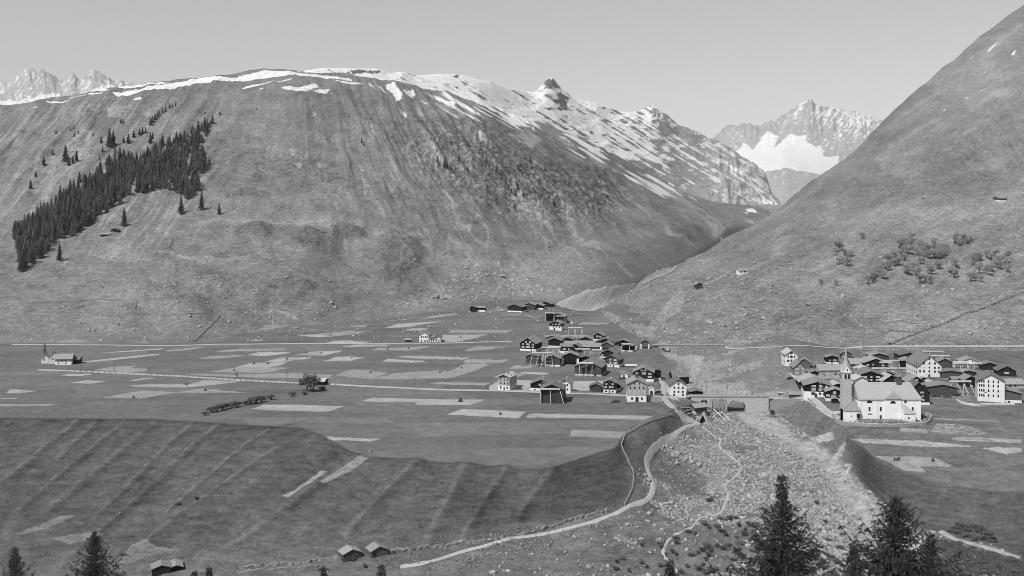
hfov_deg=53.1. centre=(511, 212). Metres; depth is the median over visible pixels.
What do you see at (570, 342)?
barn
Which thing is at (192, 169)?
spruce
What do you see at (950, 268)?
birch
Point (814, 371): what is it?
house
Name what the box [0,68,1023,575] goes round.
ground
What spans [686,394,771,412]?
road bridge
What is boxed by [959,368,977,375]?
barn
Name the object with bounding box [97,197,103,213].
spruce
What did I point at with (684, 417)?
lane
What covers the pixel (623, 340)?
barn
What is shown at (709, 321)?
boulder
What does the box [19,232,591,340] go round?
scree
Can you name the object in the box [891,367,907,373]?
drying rack
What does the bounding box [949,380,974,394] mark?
drying rack
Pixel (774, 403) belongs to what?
retaining wall
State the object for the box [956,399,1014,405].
garden wall
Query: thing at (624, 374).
hut
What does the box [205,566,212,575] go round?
spruce
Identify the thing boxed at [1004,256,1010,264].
birch
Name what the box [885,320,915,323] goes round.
dry stone wall
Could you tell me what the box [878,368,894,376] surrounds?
house
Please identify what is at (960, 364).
drying rack
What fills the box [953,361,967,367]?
drying rack
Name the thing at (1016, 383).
house
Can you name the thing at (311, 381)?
bushy tree
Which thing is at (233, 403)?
shrub
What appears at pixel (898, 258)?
birch
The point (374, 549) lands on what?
hut
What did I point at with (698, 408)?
sawmill
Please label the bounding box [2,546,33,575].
spruce
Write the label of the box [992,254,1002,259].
birch
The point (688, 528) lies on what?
stream
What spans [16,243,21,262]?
spruce
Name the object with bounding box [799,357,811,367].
barn
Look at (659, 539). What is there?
boulder
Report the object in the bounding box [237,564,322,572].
dry stone wall
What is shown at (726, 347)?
railway track
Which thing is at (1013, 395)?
barn
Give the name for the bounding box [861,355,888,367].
house
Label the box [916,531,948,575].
spruce
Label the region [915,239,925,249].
birch
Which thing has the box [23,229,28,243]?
spruce
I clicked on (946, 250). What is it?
birch
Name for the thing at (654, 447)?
path
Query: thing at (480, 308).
barn
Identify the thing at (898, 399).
church
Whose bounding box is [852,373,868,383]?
house
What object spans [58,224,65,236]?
spruce
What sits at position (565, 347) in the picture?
house
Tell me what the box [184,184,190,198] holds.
spruce
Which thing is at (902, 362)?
barn
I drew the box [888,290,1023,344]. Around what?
dry stone wall
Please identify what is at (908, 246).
birch
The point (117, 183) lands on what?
spruce
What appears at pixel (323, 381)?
hut
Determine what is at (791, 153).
mountains
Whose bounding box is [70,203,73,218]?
spruce
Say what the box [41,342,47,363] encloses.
chapel
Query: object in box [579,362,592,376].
drying rack
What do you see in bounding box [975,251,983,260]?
birch
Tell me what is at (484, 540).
dry stone wall
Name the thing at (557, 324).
house
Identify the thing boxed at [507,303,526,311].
barn
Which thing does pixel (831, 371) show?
house
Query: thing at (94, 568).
spruce
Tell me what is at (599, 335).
house
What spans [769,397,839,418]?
road
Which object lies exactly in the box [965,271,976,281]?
birch
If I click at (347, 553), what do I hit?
hut
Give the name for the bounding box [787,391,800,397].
shed
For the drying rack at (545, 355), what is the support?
on the ground
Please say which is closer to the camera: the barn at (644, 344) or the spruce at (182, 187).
the barn at (644, 344)
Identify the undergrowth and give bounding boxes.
[914,522,1023,575]
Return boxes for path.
[400,423,700,568]
[938,530,1020,558]
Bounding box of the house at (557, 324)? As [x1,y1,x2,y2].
[549,319,564,330]
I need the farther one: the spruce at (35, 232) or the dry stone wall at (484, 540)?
the spruce at (35, 232)
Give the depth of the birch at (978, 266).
878.05 m
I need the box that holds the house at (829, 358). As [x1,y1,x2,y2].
[823,353,839,363]
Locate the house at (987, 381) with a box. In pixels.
[974,370,1005,402]
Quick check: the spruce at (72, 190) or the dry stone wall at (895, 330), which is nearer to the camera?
the dry stone wall at (895, 330)
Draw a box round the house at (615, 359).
[603,352,624,367]
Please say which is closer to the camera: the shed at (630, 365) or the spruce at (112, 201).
the shed at (630, 365)
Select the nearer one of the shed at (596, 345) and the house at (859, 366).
the house at (859, 366)
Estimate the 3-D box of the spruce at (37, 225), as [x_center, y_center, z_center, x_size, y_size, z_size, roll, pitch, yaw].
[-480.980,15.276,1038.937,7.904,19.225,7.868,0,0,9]
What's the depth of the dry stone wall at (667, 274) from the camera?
1191.88 m
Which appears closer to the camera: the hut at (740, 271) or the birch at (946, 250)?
the birch at (946, 250)
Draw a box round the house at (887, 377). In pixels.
[878,372,896,381]
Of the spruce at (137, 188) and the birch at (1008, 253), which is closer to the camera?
the birch at (1008, 253)
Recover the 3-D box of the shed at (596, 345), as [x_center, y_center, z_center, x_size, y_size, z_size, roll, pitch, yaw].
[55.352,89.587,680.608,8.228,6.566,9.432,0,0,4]
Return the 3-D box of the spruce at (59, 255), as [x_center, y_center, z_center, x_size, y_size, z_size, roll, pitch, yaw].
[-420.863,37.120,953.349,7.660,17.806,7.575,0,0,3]
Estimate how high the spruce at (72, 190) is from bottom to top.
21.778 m
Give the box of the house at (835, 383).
[830,380,839,387]
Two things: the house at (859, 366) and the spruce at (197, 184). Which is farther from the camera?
the spruce at (197, 184)
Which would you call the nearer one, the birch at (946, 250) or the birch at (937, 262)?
the birch at (937, 262)
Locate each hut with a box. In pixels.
[100,233,111,236]
[111,228,120,231]
[150,559,183,575]
[317,378,328,384]
[338,545,361,562]
[365,542,388,557]
[620,371,628,377]
[654,389,661,395]
[736,268,749,274]
[830,396,838,402]
[992,196,1007,202]
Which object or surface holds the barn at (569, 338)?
on the ground
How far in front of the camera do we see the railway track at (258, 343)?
698.55 m
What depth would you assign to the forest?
1161.36 m
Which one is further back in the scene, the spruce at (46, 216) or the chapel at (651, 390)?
the spruce at (46, 216)
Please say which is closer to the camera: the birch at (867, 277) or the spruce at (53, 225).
the birch at (867, 277)
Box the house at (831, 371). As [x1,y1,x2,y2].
[813,362,841,379]
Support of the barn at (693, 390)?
on the ground
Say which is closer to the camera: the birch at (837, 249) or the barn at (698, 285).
the barn at (698, 285)
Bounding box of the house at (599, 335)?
[593,331,605,340]
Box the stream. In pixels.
[661,426,742,572]
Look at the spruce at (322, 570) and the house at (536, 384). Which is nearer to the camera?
the spruce at (322, 570)
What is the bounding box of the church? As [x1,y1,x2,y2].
[839,348,922,421]
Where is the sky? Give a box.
[0,0,1023,137]
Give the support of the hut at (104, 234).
on the ground
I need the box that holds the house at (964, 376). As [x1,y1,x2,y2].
[957,373,974,386]
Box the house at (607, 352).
[600,347,620,357]
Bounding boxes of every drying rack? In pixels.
[530,352,552,366]
[540,388,563,403]
[541,347,560,354]
[568,327,583,338]
[575,348,590,354]
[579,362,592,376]
[871,367,891,370]
[879,362,892,365]
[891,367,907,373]
[930,355,949,359]
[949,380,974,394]
[952,363,968,368]
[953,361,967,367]
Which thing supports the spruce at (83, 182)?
on the ground
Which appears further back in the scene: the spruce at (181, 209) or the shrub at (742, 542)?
the spruce at (181, 209)
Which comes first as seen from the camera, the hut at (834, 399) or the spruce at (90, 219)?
the hut at (834, 399)
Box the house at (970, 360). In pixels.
[956,355,979,363]
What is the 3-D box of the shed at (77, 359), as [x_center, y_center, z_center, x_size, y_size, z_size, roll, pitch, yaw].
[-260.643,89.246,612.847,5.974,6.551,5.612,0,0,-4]
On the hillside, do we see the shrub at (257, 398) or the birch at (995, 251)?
the birch at (995, 251)
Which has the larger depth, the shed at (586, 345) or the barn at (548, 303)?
the barn at (548, 303)
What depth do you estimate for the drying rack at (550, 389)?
483.22 m
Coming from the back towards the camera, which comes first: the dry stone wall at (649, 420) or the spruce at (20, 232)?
the spruce at (20, 232)
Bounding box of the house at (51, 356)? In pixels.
[48,350,57,363]
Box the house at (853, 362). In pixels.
[847,358,862,366]
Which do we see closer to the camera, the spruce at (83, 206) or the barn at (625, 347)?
the barn at (625, 347)
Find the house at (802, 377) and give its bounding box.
[794,372,822,388]
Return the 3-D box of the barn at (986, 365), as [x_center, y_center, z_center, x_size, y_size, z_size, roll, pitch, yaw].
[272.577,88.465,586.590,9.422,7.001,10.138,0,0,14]
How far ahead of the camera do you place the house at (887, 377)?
532.81 m
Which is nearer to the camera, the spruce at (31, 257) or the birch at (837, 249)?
the spruce at (31, 257)
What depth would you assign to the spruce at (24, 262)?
932.68 m
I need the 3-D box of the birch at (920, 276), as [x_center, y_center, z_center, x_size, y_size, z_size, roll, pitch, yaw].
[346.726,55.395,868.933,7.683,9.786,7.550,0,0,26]
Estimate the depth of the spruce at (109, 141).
1303.27 m
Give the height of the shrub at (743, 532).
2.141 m
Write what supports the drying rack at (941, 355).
on the ground
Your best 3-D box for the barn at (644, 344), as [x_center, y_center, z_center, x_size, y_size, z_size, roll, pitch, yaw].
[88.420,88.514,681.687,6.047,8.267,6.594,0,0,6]
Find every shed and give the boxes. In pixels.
[73,356,82,363]
[573,340,594,344]
[581,344,591,347]
[589,343,601,349]
[625,364,636,366]
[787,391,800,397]
[948,376,957,379]
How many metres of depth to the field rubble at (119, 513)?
370.42 m
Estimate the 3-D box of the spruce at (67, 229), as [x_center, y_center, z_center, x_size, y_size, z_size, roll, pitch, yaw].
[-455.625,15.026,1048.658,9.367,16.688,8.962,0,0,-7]
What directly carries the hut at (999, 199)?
on the hillside
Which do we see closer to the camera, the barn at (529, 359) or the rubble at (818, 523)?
the rubble at (818, 523)
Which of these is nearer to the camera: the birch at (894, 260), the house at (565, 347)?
the house at (565, 347)
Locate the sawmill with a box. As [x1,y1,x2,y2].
[690,402,708,415]
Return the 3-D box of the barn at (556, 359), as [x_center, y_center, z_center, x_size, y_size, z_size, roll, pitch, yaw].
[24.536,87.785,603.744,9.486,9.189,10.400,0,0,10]
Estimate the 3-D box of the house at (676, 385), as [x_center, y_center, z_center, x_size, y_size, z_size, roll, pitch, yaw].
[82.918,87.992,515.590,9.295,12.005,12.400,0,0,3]
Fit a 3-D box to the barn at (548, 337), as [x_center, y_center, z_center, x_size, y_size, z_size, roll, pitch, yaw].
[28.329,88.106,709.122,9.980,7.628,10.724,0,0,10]
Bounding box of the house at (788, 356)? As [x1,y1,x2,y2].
[780,347,797,365]
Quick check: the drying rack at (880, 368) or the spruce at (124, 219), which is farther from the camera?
the spruce at (124, 219)
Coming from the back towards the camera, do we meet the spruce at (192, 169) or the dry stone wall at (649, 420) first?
the spruce at (192, 169)
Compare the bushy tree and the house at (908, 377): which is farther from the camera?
the house at (908, 377)
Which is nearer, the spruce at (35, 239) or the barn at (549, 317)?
the barn at (549, 317)
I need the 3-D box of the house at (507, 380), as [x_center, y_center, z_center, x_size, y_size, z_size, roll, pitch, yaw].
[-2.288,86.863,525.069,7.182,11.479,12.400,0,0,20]
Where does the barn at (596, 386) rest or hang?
on the ground
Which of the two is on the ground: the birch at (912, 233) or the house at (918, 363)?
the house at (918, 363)
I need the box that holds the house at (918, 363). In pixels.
[905,350,941,376]
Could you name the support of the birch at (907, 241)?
on the hillside
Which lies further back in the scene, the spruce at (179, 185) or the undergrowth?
the spruce at (179, 185)
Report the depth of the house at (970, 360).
606.99 m
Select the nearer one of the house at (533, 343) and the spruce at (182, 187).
the house at (533, 343)
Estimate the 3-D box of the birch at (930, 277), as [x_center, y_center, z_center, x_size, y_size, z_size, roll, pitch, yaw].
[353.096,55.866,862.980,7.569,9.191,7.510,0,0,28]
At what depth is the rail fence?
499.71 m
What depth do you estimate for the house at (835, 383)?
516.86 m
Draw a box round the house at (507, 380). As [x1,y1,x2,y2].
[498,371,517,389]
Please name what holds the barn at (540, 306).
on the ground
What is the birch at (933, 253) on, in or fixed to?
on the ground
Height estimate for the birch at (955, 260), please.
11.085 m
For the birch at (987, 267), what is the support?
on the hillside
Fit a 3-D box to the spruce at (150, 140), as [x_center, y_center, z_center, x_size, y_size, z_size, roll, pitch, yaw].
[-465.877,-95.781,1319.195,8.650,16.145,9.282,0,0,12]
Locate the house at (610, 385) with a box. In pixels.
[602,377,617,392]
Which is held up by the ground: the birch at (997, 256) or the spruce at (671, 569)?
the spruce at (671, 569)
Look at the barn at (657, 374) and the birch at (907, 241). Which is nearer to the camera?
the barn at (657, 374)
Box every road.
[39,369,689,397]
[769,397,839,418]
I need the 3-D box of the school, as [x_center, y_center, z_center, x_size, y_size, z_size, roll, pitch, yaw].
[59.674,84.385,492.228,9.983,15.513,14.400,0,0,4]
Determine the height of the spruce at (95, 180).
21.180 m
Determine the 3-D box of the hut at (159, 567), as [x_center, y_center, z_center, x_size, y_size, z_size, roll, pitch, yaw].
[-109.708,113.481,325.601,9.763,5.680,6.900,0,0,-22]
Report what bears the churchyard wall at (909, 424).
on the ground
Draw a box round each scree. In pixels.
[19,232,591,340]
[626,170,1020,349]
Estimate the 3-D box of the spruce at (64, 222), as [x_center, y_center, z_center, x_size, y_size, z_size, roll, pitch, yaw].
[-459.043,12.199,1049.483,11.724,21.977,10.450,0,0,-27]
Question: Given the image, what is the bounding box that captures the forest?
[12,120,210,266]
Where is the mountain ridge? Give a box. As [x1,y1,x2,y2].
[0,68,783,205]
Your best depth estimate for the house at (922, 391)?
479.78 m
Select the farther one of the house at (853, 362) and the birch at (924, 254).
the birch at (924, 254)
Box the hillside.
[597,5,1023,350]
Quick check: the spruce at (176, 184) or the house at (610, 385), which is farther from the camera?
the spruce at (176, 184)
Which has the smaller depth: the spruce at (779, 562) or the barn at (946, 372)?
the spruce at (779, 562)
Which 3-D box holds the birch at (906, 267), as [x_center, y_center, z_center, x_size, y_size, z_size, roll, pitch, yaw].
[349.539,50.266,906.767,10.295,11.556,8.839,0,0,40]
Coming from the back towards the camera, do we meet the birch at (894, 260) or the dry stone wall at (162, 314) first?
the birch at (894, 260)
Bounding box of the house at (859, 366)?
[853,364,869,368]
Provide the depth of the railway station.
708.98 m
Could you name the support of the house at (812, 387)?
on the ground
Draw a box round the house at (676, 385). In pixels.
[666,375,686,396]
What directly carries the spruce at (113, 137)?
on the ground
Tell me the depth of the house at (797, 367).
548.71 m
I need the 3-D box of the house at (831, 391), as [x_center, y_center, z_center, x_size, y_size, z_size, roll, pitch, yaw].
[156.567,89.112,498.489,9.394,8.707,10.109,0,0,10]
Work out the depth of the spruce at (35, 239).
979.58 m
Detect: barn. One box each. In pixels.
[470,305,476,311]
[476,306,486,311]
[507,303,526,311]
[525,302,536,309]
[525,352,541,363]
[536,303,545,309]
[539,380,566,403]
[542,300,553,306]
[545,334,560,341]
[545,353,562,366]
[546,313,555,320]
[547,336,563,346]
[555,312,567,321]
[562,341,574,343]
[562,350,579,364]
[563,336,575,340]
[575,357,607,376]
[577,335,593,340]
[579,354,594,361]
[588,381,602,391]
[600,340,614,349]
[617,338,629,345]
[621,343,635,351]
[640,339,648,348]
[654,368,661,378]
[668,370,690,383]
[686,387,703,393]
[694,282,702,288]
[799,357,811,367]
[865,350,888,359]
[893,350,913,359]
[897,356,907,366]
[923,380,958,395]
[935,356,951,367]
[939,368,962,377]
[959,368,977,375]
[977,360,997,369]
[984,386,1022,402]
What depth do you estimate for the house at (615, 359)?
598.01 m
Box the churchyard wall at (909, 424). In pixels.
[832,412,931,426]
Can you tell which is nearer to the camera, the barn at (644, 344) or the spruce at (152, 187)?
the barn at (644, 344)
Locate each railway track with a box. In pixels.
[12,341,511,345]
[725,345,1023,348]
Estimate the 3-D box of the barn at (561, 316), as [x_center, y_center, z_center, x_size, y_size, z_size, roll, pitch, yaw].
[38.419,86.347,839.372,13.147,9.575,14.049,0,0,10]
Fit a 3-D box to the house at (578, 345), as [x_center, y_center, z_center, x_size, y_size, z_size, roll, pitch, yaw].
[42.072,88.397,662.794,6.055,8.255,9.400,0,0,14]
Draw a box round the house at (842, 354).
[839,349,852,358]
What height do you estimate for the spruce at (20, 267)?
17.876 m
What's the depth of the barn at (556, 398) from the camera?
484.55 m
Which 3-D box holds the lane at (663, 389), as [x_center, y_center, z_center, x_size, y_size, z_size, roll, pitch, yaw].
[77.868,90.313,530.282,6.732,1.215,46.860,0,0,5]
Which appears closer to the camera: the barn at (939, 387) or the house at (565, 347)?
the barn at (939, 387)
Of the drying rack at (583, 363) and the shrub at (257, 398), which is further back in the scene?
the drying rack at (583, 363)
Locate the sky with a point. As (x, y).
(709, 66)
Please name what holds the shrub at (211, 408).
on the ground
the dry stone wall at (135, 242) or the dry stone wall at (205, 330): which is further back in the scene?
the dry stone wall at (135, 242)
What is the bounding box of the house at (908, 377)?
[902,373,925,385]
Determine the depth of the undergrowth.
320.08 m
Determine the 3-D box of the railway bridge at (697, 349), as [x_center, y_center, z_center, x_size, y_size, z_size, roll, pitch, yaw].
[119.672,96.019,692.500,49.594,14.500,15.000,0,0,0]
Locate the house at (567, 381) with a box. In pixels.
[560,376,573,392]
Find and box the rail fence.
[793,397,815,410]
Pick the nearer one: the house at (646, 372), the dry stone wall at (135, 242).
the house at (646, 372)
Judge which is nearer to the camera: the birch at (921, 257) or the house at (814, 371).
the house at (814, 371)
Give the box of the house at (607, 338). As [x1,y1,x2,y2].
[595,336,617,344]
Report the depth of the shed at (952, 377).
545.25 m
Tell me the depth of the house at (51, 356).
610.88 m
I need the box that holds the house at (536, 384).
[530,376,552,390]
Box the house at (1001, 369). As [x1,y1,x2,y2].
[993,363,1015,376]
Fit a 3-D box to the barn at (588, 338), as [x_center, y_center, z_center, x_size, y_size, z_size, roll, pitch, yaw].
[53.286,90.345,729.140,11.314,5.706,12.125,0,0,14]
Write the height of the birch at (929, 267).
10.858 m
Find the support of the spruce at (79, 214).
on the ground
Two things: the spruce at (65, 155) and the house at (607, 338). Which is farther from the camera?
the spruce at (65, 155)
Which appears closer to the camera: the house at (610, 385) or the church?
the church
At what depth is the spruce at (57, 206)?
1085.34 m
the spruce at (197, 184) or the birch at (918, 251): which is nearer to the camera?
the birch at (918, 251)
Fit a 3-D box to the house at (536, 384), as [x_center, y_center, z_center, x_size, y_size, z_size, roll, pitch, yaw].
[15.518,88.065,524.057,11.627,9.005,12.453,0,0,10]
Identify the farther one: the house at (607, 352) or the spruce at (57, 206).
the spruce at (57, 206)
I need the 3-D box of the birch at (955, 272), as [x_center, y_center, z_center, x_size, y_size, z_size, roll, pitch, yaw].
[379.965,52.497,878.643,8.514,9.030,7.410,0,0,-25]
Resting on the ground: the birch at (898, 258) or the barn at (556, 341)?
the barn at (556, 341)
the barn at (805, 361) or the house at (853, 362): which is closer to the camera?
the barn at (805, 361)
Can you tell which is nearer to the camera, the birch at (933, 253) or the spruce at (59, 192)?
the birch at (933, 253)
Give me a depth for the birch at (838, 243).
1022.48 m
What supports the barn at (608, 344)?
on the ground
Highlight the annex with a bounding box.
[617,381,621,389]
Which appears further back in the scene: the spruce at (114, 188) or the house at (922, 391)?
the spruce at (114, 188)
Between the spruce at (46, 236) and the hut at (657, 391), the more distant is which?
the spruce at (46, 236)
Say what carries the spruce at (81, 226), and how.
on the ground
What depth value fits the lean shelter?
480.82 m
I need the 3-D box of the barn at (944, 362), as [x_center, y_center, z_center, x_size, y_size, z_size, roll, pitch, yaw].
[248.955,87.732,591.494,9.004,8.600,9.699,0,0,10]
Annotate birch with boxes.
[831,246,840,255]
[833,239,844,249]
[836,253,842,263]
[841,256,852,264]
[863,274,872,282]
[870,272,878,282]
[877,263,889,270]
[879,269,886,278]
[890,257,896,266]
[891,248,898,255]
[895,255,902,265]
[896,239,904,247]
[902,243,912,253]
[902,264,911,274]
[903,238,913,244]
[906,231,915,240]
[909,260,918,268]
[914,265,922,274]
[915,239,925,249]
[915,249,921,255]
[915,255,924,263]
[916,273,923,282]
[920,250,928,260]
[922,242,930,249]
[926,264,935,274]
[927,275,934,283]
[930,237,938,243]
[930,242,937,248]
[931,249,937,258]
[934,248,945,258]
[934,260,942,267]
[942,246,949,256]
[947,266,957,274]
[951,255,958,265]
[951,270,958,277]
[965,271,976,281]
[969,254,978,265]
[972,263,983,273]
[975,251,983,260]
[976,274,983,281]
[983,264,992,273]
[987,251,993,259]
[991,247,999,254]
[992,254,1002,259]
[1004,249,1011,257]
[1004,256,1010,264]
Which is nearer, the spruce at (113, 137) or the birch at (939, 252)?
the birch at (939, 252)
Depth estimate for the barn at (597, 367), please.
566.84 m
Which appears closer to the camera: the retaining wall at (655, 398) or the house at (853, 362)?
the retaining wall at (655, 398)
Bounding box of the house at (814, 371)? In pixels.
[806,368,824,375]
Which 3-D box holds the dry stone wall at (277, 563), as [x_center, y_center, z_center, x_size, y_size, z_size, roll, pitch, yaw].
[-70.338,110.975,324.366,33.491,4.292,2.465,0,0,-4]
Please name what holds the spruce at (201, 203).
on the ground
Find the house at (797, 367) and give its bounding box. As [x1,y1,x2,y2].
[789,359,806,378]
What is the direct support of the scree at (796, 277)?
on the hillside
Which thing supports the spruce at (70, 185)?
on the ground
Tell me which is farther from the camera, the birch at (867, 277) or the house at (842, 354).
the birch at (867, 277)
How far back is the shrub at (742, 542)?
335.72 m
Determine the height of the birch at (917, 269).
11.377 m
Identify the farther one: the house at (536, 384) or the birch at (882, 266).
the birch at (882, 266)
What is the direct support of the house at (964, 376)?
on the ground
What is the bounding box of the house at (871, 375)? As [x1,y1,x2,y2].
[852,367,883,381]
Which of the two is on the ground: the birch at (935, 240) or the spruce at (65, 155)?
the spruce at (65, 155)
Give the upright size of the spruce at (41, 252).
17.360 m
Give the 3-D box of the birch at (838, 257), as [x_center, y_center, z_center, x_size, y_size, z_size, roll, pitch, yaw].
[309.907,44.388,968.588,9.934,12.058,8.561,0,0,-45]
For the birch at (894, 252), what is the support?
on the hillside
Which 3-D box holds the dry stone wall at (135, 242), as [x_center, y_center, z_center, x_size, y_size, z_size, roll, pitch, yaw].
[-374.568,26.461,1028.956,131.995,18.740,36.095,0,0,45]
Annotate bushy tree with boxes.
[298,373,320,391]
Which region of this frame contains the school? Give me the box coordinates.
[625,373,647,401]
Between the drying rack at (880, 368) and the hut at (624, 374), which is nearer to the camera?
the hut at (624, 374)
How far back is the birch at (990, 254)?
932.13 m
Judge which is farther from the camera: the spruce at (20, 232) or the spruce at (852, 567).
the spruce at (20, 232)
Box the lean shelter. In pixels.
[698,411,709,425]
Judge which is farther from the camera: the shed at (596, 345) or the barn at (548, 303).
the barn at (548, 303)
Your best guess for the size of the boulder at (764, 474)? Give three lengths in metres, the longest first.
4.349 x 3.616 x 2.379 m
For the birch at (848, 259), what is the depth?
943.97 m
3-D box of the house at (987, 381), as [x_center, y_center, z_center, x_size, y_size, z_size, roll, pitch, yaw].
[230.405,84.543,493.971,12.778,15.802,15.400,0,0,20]
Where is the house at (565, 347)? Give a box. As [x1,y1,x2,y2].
[559,343,573,352]
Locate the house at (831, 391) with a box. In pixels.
[823,385,839,400]
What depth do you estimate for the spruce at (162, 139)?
1318.89 m
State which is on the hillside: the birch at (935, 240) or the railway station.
the birch at (935, 240)
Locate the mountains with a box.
[0,68,881,203]
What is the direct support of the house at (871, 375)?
on the ground
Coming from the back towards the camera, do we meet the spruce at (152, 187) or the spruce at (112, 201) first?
the spruce at (152, 187)
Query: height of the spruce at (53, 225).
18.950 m
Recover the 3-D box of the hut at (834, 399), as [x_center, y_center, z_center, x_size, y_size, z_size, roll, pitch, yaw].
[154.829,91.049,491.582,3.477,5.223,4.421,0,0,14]
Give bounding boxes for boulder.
[655,537,662,542]
[706,319,713,323]
[760,472,769,477]
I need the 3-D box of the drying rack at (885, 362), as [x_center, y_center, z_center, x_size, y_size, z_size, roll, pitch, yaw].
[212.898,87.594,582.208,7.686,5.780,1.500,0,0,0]
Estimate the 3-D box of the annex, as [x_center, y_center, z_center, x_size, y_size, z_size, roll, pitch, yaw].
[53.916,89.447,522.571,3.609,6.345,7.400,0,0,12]
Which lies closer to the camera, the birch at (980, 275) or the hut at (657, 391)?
the hut at (657, 391)
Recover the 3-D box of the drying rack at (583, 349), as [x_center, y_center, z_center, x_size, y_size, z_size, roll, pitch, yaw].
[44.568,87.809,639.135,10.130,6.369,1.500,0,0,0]
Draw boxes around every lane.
[654,379,666,395]
[662,397,699,422]
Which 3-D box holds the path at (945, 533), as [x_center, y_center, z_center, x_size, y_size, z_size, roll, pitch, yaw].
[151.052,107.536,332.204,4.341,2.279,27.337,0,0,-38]
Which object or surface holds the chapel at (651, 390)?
on the ground
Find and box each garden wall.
[814,398,839,413]
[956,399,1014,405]
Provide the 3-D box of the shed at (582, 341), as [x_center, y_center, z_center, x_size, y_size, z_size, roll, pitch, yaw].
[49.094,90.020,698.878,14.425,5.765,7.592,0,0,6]
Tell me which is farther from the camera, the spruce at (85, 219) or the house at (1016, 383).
the spruce at (85, 219)
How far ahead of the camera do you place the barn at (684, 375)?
561.40 m
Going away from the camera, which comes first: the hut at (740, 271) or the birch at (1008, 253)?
the birch at (1008, 253)
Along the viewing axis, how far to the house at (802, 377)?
533.99 m
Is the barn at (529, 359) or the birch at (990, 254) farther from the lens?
the birch at (990, 254)
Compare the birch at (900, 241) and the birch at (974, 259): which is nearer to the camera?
the birch at (974, 259)
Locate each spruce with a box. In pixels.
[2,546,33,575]
[14,225,22,241]
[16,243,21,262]
[16,253,25,270]
[19,247,28,266]
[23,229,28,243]
[29,248,35,263]
[33,236,38,251]
[34,227,38,241]
[35,219,40,234]
[36,242,44,257]
[43,207,48,222]
[44,227,51,245]
[51,221,55,234]
[55,243,63,260]
[56,202,60,218]
[57,186,61,201]
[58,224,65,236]
[60,215,66,232]
[62,144,68,160]
[63,529,126,575]
[64,219,69,234]
[67,179,72,192]
[69,182,76,198]
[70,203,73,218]
[72,193,76,207]
[76,206,82,222]
[79,208,89,225]
[79,216,83,229]
[81,176,85,189]
[81,199,85,212]
[87,206,93,222]
[92,172,97,186]
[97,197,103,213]
[106,128,112,146]
[110,190,115,206]
[111,130,116,144]
[113,184,116,200]
[115,176,119,189]
[116,186,121,199]
[120,208,127,225]
[134,175,140,192]
[140,181,145,192]
[147,132,152,143]
[149,178,155,189]
[160,135,165,145]
[173,177,178,192]
[177,176,181,192]
[178,196,184,212]
[179,178,185,193]
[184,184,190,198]
[189,162,195,175]
[195,174,200,190]
[198,191,204,209]
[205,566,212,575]
[318,564,328,575]
[376,563,386,575]
[663,557,679,575]
[706,473,839,575]
[822,494,963,575]
[827,540,872,575]
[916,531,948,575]
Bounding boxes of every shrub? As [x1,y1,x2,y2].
[206,406,217,412]
[227,401,237,407]
[248,395,261,402]
[702,542,711,547]
[733,540,746,543]
[740,530,748,535]
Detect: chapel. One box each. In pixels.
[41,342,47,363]
[648,386,654,394]
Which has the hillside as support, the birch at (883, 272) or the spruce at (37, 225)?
the birch at (883, 272)
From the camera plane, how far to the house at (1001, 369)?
561.55 m
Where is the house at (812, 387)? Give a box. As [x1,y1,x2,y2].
[800,376,831,399]
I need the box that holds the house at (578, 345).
[573,342,582,352]
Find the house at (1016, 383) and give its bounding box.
[1003,378,1023,388]
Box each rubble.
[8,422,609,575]
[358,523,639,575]
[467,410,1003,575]
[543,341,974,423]
[669,346,796,396]
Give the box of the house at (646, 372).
[632,364,654,381]
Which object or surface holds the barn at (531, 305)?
on the ground
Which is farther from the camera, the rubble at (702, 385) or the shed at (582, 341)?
the shed at (582, 341)
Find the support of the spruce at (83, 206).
on the ground
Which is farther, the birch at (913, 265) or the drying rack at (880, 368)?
the birch at (913, 265)
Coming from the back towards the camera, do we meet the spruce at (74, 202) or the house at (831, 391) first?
the spruce at (74, 202)
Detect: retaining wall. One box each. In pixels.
[648,396,661,401]
[769,398,802,408]
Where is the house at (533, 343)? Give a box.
[520,335,542,351]
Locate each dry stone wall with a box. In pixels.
[26,299,122,303]
[95,229,172,249]
[133,298,204,315]
[193,315,220,341]
[236,554,340,568]
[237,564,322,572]
[388,508,607,552]
[621,413,672,505]
[643,259,686,284]
[883,329,913,332]
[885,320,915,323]
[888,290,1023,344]
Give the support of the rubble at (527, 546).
on the ground
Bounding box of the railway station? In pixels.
[419,330,442,341]
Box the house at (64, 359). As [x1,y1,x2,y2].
[54,352,74,364]
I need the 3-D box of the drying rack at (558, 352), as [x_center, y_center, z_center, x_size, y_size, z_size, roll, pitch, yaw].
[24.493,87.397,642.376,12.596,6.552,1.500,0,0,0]
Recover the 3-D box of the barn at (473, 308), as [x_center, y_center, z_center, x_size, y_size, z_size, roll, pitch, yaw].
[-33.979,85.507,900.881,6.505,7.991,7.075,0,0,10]
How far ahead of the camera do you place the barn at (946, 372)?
553.62 m
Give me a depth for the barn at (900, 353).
623.10 m
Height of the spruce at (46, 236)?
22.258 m
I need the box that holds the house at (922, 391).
[909,379,929,404]
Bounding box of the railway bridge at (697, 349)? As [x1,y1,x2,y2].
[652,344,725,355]
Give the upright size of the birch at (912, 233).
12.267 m
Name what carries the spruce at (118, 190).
on the ground
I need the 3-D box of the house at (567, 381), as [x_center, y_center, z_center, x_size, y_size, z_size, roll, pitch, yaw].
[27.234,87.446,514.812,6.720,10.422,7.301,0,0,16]
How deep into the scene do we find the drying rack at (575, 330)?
731.77 m
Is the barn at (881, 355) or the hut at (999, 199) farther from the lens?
the hut at (999, 199)

